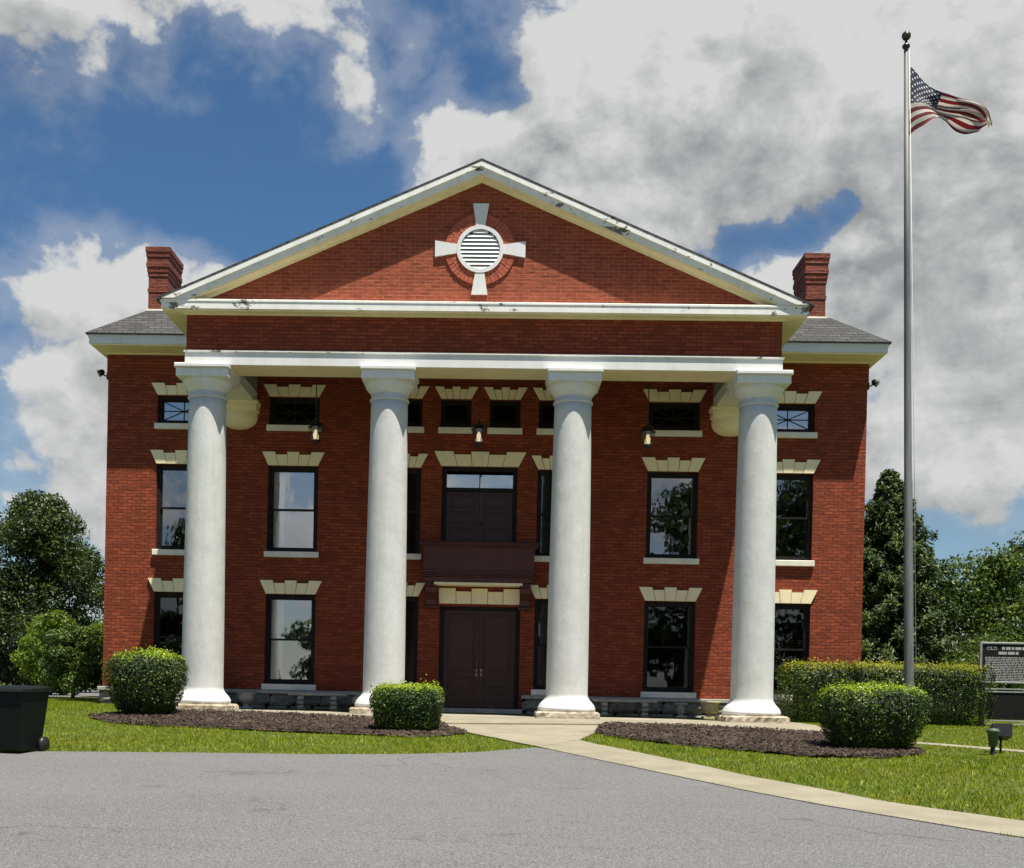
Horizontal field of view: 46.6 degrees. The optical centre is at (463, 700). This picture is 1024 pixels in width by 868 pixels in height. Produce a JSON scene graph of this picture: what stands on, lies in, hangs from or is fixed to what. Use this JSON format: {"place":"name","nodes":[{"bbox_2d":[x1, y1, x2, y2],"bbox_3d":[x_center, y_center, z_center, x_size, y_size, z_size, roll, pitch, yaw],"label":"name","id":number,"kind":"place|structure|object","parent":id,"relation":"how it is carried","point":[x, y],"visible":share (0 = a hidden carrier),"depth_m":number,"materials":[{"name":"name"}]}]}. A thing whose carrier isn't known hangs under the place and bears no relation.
{"place":"outdoors","nodes":[
{"label":"outdoors","id":0,"kind":"place"},
{"bbox_2d":[0,747,1023,867],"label":"road","id":1,"kind":"structure","parent":0,"point":[535,807],"depth_m":10.72,"materials":[{"name":"grey asphalt"}]},
{"bbox_2d":[0,683,1023,838],"bbox_3d":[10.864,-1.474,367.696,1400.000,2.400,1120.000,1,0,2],"label":"ground","id":2,"kind":"structure","parent":0,"point":[750,751],"depth_m":18.06,"materials":[{"name":"green plant"}]},
{"bbox_2d":[0,685,51,750],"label":"wheeled bin","id":3,"kind":"object","parent":2,"relation":"on","point":[23,709],"visible":0.95,"depth_m":15.79,"materials":[{"name":"plastic"}]},
{"bbox_2d":[9,609,81,694],"bbox_3d":[-12.772,-1.396,36.610,2.248,2.888,2.378,1,0,2],"label":"leafy shrub","id":4,"kind":"object","parent":2,"relation":"on","point":[41,626],"visible":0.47,"depth_m":36.32,"materials":[{"name":"green plant"}]},
{"bbox_2d":[0,489,104,692],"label":"leafy tree","id":5,"kind":"object","parent":2,"relation":"on","point":[39,528],"visible":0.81,"depth_m":41.30,"materials":[{"name":"green plant"}]},
{"bbox_2d":[36,622,102,698],"bbox_3d":[-10.609,-0.986,32.180,2.287,2.330,2.019,1,0,2],"label":"leafy shrub","id":6,"kind":"object","parent":2,"relation":"on","point":[63,645],"visible":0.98,"depth_m":31.77,"materials":[{"name":"green plant"}]},
{"bbox_2d":[49,690,98,697],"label":"parking lot","id":7,"kind":"structure","parent":2,"relation":"on","point":[94,693],"depth_m":37.77,"materials":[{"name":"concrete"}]},
{"bbox_2d":[84,616,103,671],"bbox_3d":[-10.376,-1.297,35.415,1.997,2.811,2.264,1,0,2],"label":"leafy shrub","id":8,"kind":"object","parent":2,"relation":"on","point":[98,628],"visible":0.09,"depth_m":35.30,"materials":[{"name":"green plant"}]},
{"bbox_2d":[87,708,466,736],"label":"mulch","id":9,"kind":"object","parent":2,"relation":"on","point":[288,721],"visible":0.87,"depth_m":21.89,"materials":[{"name":"brown wood"}]},
{"bbox_2d":[100,644,189,715],"bbox_3d":[-6.200,-0.361,23.343,1.644,1.497,1.469,1,0,2],"label":"clipped shrub","id":10,"kind":"object","parent":9,"relation":"on","point":[150,682],"visible":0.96,"depth_m":22.83,"materials":[{"name":"green plant"}]},
{"bbox_2d":[368,674,444,731],"bbox_3d":[-0.998,0.068,21.166,1.418,1.109,1.251,1,0,2],"label":"clipped shrub","id":11,"kind":"object","parent":9,"relation":"on","point":[402,706],"visible":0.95,"depth_m":20.73,"materials":[{"name":"green plant"}]},
{"bbox_2d":[85,158,891,723],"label":"brick building","id":12,"kind":"structure","parent":2,"relation":"on","point":[561,542],"depth_m":27.57,"materials":[{"name":"brick"}]},
{"bbox_2d":[97,369,107,379],"bbox_3d":[-8.537,-7.745,28.149,0.292,0.236,0.167,1,0,-15],"label":"floodlight","id":13,"kind":"object","parent":12,"relation":"attached to","point":[100,372],"visible":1,"depth_m":28.11,"materials":[{"name":"black metal"}]},
{"bbox_2d":[148,578,183,660],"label":"window","id":14,"kind":"structure","parent":12,"relation":"in","point":[168,604],"depth_m":28.21,"materials":[{"name":"black glass"}]},
{"bbox_2d":[151,450,186,555],"bbox_3d":[-6.667,-4.669,28.122,1.470,2.475,0.325,1,0,2],"label":"window","id":15,"kind":"structure","parent":12,"relation":"in","point":[180,456],"depth_m":28.14,"materials":[{"name":"black paint"}]},
{"bbox_2d":[152,383,188,429],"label":"window","id":16,"kind":"structure","parent":12,"relation":"in","point":[160,388],"depth_m":27.99,"materials":[{"name":"black paint"}]},
{"bbox_2d":[237,693,255,708],"bbox_3d":[-5.012,-0.001,27.427,0.446,0.370,0.446,1,0,2],"label":"stone urn","id":17,"kind":"object","parent":12,"relation":"on","point":[245,699],"visible":1,"depth_m":27.29,"materials":[{"name":"grey stone"}]},
{"bbox_2d":[260,580,321,690],"bbox_3d":[-4.077,-1.544,28.109,1.468,2.575,0.415,1,0,2],"label":"window","id":18,"kind":"structure","parent":12,"relation":"in","point":[274,680],"depth_m":28.10,"materials":[{"name":"black glass"}]},
{"bbox_2d":[262,451,323,557],"bbox_3d":[-4.012,-4.613,28.085,1.468,2.475,0.415,1,0,2],"label":"window","id":19,"kind":"structure","parent":12,"relation":"in","point":[276,509],"depth_m":28.07,"materials":[{"name":"black paint"}]},
{"bbox_2d":[264,384,325,431],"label":"window","id":20,"kind":"structure","parent":12,"relation":"in","point":[286,414],"depth_m":28.05,"materials":[{"name":"black glass"}]},
{"bbox_2d":[308,377,323,445],"bbox_3d":[-3.251,-6.736,26.323,0.360,2.190,0.312,1,0,2],"label":"hanging lantern","id":21,"kind":"object","parent":12,"relation":"hanging from","point":[315,424],"visible":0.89,"depth_m":26.29,"materials":[{"name":"black metal"}]},
{"bbox_2d":[288,692,348,709],"bbox_3d":[-3.341,0.015,27.455,1.360,0.410,0.420,1,0,2],"label":"garden bench","id":22,"kind":"object","parent":12,"relation":"on","point":[301,696],"visible":0.98,"depth_m":27.26,"materials":[{"name":"stone"}]},
{"bbox_2d":[405,583,424,685],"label":"window","id":23,"kind":"structure","parent":12,"relation":"in","point":[411,628],"depth_m":28.04,"materials":[{"name":"black glass"}]},
{"bbox_2d":[406,454,427,559],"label":"window","id":24,"kind":"structure","parent":12,"relation":"in","point":[413,475],"depth_m":28.01,"materials":[{"name":"black paint"}]},
{"bbox_2d":[408,386,428,432],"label":"window","id":25,"kind":"structure","parent":12,"relation":"in","point":[415,407],"depth_m":27.95,"materials":[{"name":"black glass"}]},
{"bbox_2d":[435,386,477,433],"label":"window","id":26,"kind":"structure","parent":12,"relation":"in","point":[455,414],"depth_m":27.93,"materials":[{"name":"black glass"}]},
{"bbox_2d":[443,610,479,706],"bbox_3d":[-0.044,-0.991,28.029,0.834,2.282,0.144,1,0,2],"label":"door","id":27,"kind":"structure","parent":12,"relation":"in","point":[461,627],"depth_m":28.04,"materials":[{"name":"paint"}]},
{"bbox_2d":[446,492,478,541],"bbox_3d":[-0.014,-4.316,28.011,0.774,1.211,0.129,1,0,2],"label":"door","id":28,"kind":"structure","parent":12,"relation":"in","point":[462,508],"depth_m":28.01,"materials":[{"name":"paint"}]},
{"bbox_2d":[471,379,486,448],"bbox_3d":[0.366,-6.659,26.211,0.360,2.190,0.312,1,0,2],"label":"hanging lantern","id":29,"kind":"object","parent":12,"relation":"hanging from","point":[479,427],"visible":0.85,"depth_m":26.18,"materials":[{"name":"black metal"}]},
{"bbox_2d":[479,492,512,541],"bbox_3d":[0.766,-4.299,27.987,0.774,1.211,0.129,1,0,2],"label":"door","id":30,"kind":"structure","parent":12,"relation":"in","point":[495,509],"depth_m":27.99,"materials":[{"name":"paint"}]},
{"bbox_2d":[478,611,515,707],"bbox_3d":[0.796,-0.973,28.008,0.834,2.282,0.134,1,0,2],"label":"door","id":31,"kind":"structure","parent":12,"relation":"in","point":[497,628],"depth_m":28.01,"materials":[{"name":"paint"}]},
{"bbox_2d":[484,387,526,434],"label":"window","id":32,"kind":"structure","parent":12,"relation":"in","point":[504,415],"depth_m":27.89,"materials":[{"name":"black glass"}]},
{"bbox_2d":[531,585,548,694],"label":"window","id":33,"kind":"structure","parent":12,"relation":"in","point":[541,604],"depth_m":27.94,"materials":[{"name":"black glass"}]},
{"bbox_2d":[532,455,552,561],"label":"window","id":34,"kind":"structure","parent":12,"relation":"in","point":[544,487],"depth_m":27.91,"materials":[{"name":"black paint"}]},
{"bbox_2d":[533,388,554,434],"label":"window","id":35,"kind":"structure","parent":12,"relation":"in","point":[546,409],"depth_m":27.86,"materials":[{"name":"black glass"}]},
{"bbox_2d":[590,698,657,716],"bbox_3d":[3.684,0.165,27.238,1.500,0.410,0.420,1,0,2],"label":"garden bench","id":36,"kind":"object","parent":12,"relation":"on","point":[642,702],"visible":0.97,"depth_m":27.04,"materials":[{"name":"stone"}]},
{"bbox_2d":[640,381,655,450],"bbox_3d":[4.079,-6.579,26.096,0.360,2.190,0.312,1,0,2],"label":"hanging lantern","id":37,"kind":"object","parent":12,"relation":"hanging from","point":[647,429],"visible":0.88,"depth_m":26.07,"materials":[{"name":"black metal"}]},
{"bbox_2d":[639,587,701,698],"bbox_3d":[4.814,-1.353,27.790,1.468,2.575,0.325,1,0,2],"label":"window","id":38,"kind":"structure","parent":12,"relation":"in","point":[668,652],"depth_m":27.84,"materials":[{"name":"black glass"}]},
{"bbox_2d":[642,457,704,564],"bbox_3d":[4.879,-4.423,27.765,1.468,2.475,0.325,1,0,2],"label":"window","id":39,"kind":"structure","parent":12,"relation":"in","point":[673,464],"depth_m":27.77,"materials":[{"name":"black paint"}]},
{"bbox_2d":[643,389,706,436],"bbox_3d":[4.927,-6.697,27.747,1.468,1.085,0.325,1,0,2],"label":"window","id":40,"kind":"structure","parent":12,"relation":"in","point":[667,419],"depth_m":27.77,"materials":[{"name":"black glass"}]},
{"bbox_2d":[674,703,687,717],"bbox_3d":[4.994,0.223,27.218,0.300,0.350,0.300,1,0,2],"label":"stone pedestal","id":41,"kind":"object","parent":12,"relation":"on","point":[680,708],"visible":0.98,"depth_m":27.13,"materials":[{"name":"grey stone"}]},
{"bbox_2d":[699,701,720,718],"bbox_3d":[5.584,0.213,26.879,0.490,0.400,0.490,1,0,2],"label":"stone planter","id":42,"kind":"object","parent":12,"relation":"on","point":[709,708],"visible":1,"depth_m":26.72,"materials":[{"name":"beige stone"}]},
{"bbox_2d":[773,589,816,700],"bbox_3d":[7.468,-1.297,27.708,1.470,2.575,0.325,1,0,2],"label":"window","id":43,"kind":"structure","parent":12,"relation":"in","point":[791,629],"depth_m":27.76,"materials":[{"name":"black glass"}]},
{"bbox_2d":[775,459,819,566],"bbox_3d":[7.533,-4.366,27.683,1.470,2.475,0.325,1,0,2],"label":"window","id":44,"kind":"structure","parent":12,"relation":"in","point":[787,465],"depth_m":27.68,"materials":[{"name":"black paint"}]},
{"bbox_2d":[777,391,821,438],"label":"window","id":45,"kind":"structure","parent":12,"relation":"in","point":[789,397],"depth_m":27.54,"materials":[{"name":"black paint"}]},
{"bbox_2d":[867,379,879,389],"bbox_3d":[9.530,-7.359,27.591,0.292,0.236,0.167,1,0,19],"label":"floodlight","id":46,"kind":"object","parent":12,"relation":"attached to","point":[875,382],"visible":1,"depth_m":27.56,"materials":[{"name":"black metal"}]},
{"bbox_2d":[183,710,828,732],"bbox_3d":[0.282,0.456,23.213,13.300,0.264,1.900,1,0,2],"label":"porch apron","id":47,"kind":"object","parent":2,"relation":"on","point":[497,720],"visible":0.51,"depth_m":23.19,"materials":[{"name":"concrete"}]},
{"bbox_2d":[594,721,926,757],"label":"mulch","id":48,"kind":"object","parent":2,"relation":"on","point":[805,742],"visible":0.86,"depth_m":20.39,"materials":[{"name":"brown wood"}]},
{"bbox_2d":[813,675,937,749],"bbox_3d":[6.663,0.221,19.427,1.825,1.320,1.560,1,0,2],"label":"clipped shrub","id":49,"kind":"object","parent":48,"relation":"on","point":[871,716],"visible":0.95,"depth_m":18.89,"materials":[{"name":"green plant"}]},
{"bbox_2d":[539,740,1023,837],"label":"walkway","id":50,"kind":"structure","parent":2,"relation":"on","point":[824,797],"depth_m":13.26,"materials":[{"name":"concrete"}]},
{"bbox_2d":[774,655,997,726],"bbox_3d":[9.002,-0.191,25.538,4.652,1.558,1.337,1,0,2],"label":"long hedge","id":51,"kind":"object","parent":2,"relation":"on","point":[953,688],"visible":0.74,"depth_m":25.08,"materials":[{"name":"green plant"}]},
{"bbox_2d":[902,31,915,688],"bbox_3d":[9.061,-6.481,24.041,0.682,14.083,0.400,1,0,2],"label":"flagpole","id":52,"kind":"object","parent":2,"relation":"on","point":[908,596],"visible":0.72,"depth_m":23.99,"materials":[{"name":"metal"}]},
{"bbox_2d":[909,66,992,134],"bbox_3d":[9.881,-12.105,23.943,1.711,1.402,0.548,1,0,5],"label":"flag","id":53,"kind":"object","parent":52,"relation":"attached to","point":[928,103],"visible":1,"depth_m":23.99,"materials":[{"name":"multicoloured fabric"}]},
{"bbox_2d":[861,468,1010,713],"bbox_3d":[13.892,-3.025,39.352,9.077,9.413,8.463,1,0,-16],"label":"conifer tree","id":54,"kind":"object","parent":2,"relation":"on","point":[883,619],"visible":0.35,"depth_m":38.08,"materials":[{"name":"green plant"}]},
{"bbox_2d":[902,542,1023,706],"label":"broadleaf tree","id":55,"kind":"object","parent":2,"relation":"on","point":[1002,570],"visible":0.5,"depth_m":38.05,"materials":[{"name":"green plant"}]},
{"bbox_2d":[933,623,1023,713],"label":"broadleaf tree","id":56,"kind":"object","parent":2,"relation":"on","point":[972,653],"visible":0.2,"depth_m":33.19,"materials":[{"name":"green plant"}]},
{"bbox_2d":[960,531,1023,690],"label":"broadleaf tree","id":57,"kind":"object","parent":2,"relation":"on","point":[1016,546],"visible":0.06,"depth_m":44.93,"materials":[{"name":"green plant"}]},
{"bbox_2d":[986,728,999,754],"bbox_3d":[8.504,0.682,19.058,0.210,0.490,0.210,1,0,2],"label":"path light","id":58,"kind":"object","parent":2,"relation":"on","point":[993,734],"visible":0.92,"depth_m":19.00,"materials":[{"name":"green metal"}]},
{"bbox_2d":[989,723,1012,752],"bbox_3d":[8.786,0.643,19.414,0.320,0.553,0.230,1,0,2],"label":"ground floodlight","id":59,"kind":"object","parent":2,"relation":"on","point":[1005,733],"visible":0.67,"depth_m":19.33,"materials":[{"name":"black metal"}]},
{"bbox_2d":[979,642,1023,726],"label":"historic marker","id":60,"kind":"object","parent":2,"relation":"on","point":[1007,660],"visible":0.99,"depth_m":25.05,"materials":[{"name":"black metal"}]},
{"bbox_2d":[0,0,1023,680],"label":"sky","id":61,"kind":"structure","parent":0,"point":[750,137],"materials":[{"name":"blue"}]},
{"bbox_2d":[448,724,598,747],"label":"path","id":62,"kind":"structure","parent":0,"point":[537,735],"depth_m":21.31,"materials":[{"name":"concrete"}]},
{"bbox_2d":[913,742,1023,752],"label":"side path","id":63,"kind":"structure","parent":0,"point":[986,748],"depth_m":20.40,"materials":[{"name":"concrete"}]}
]}

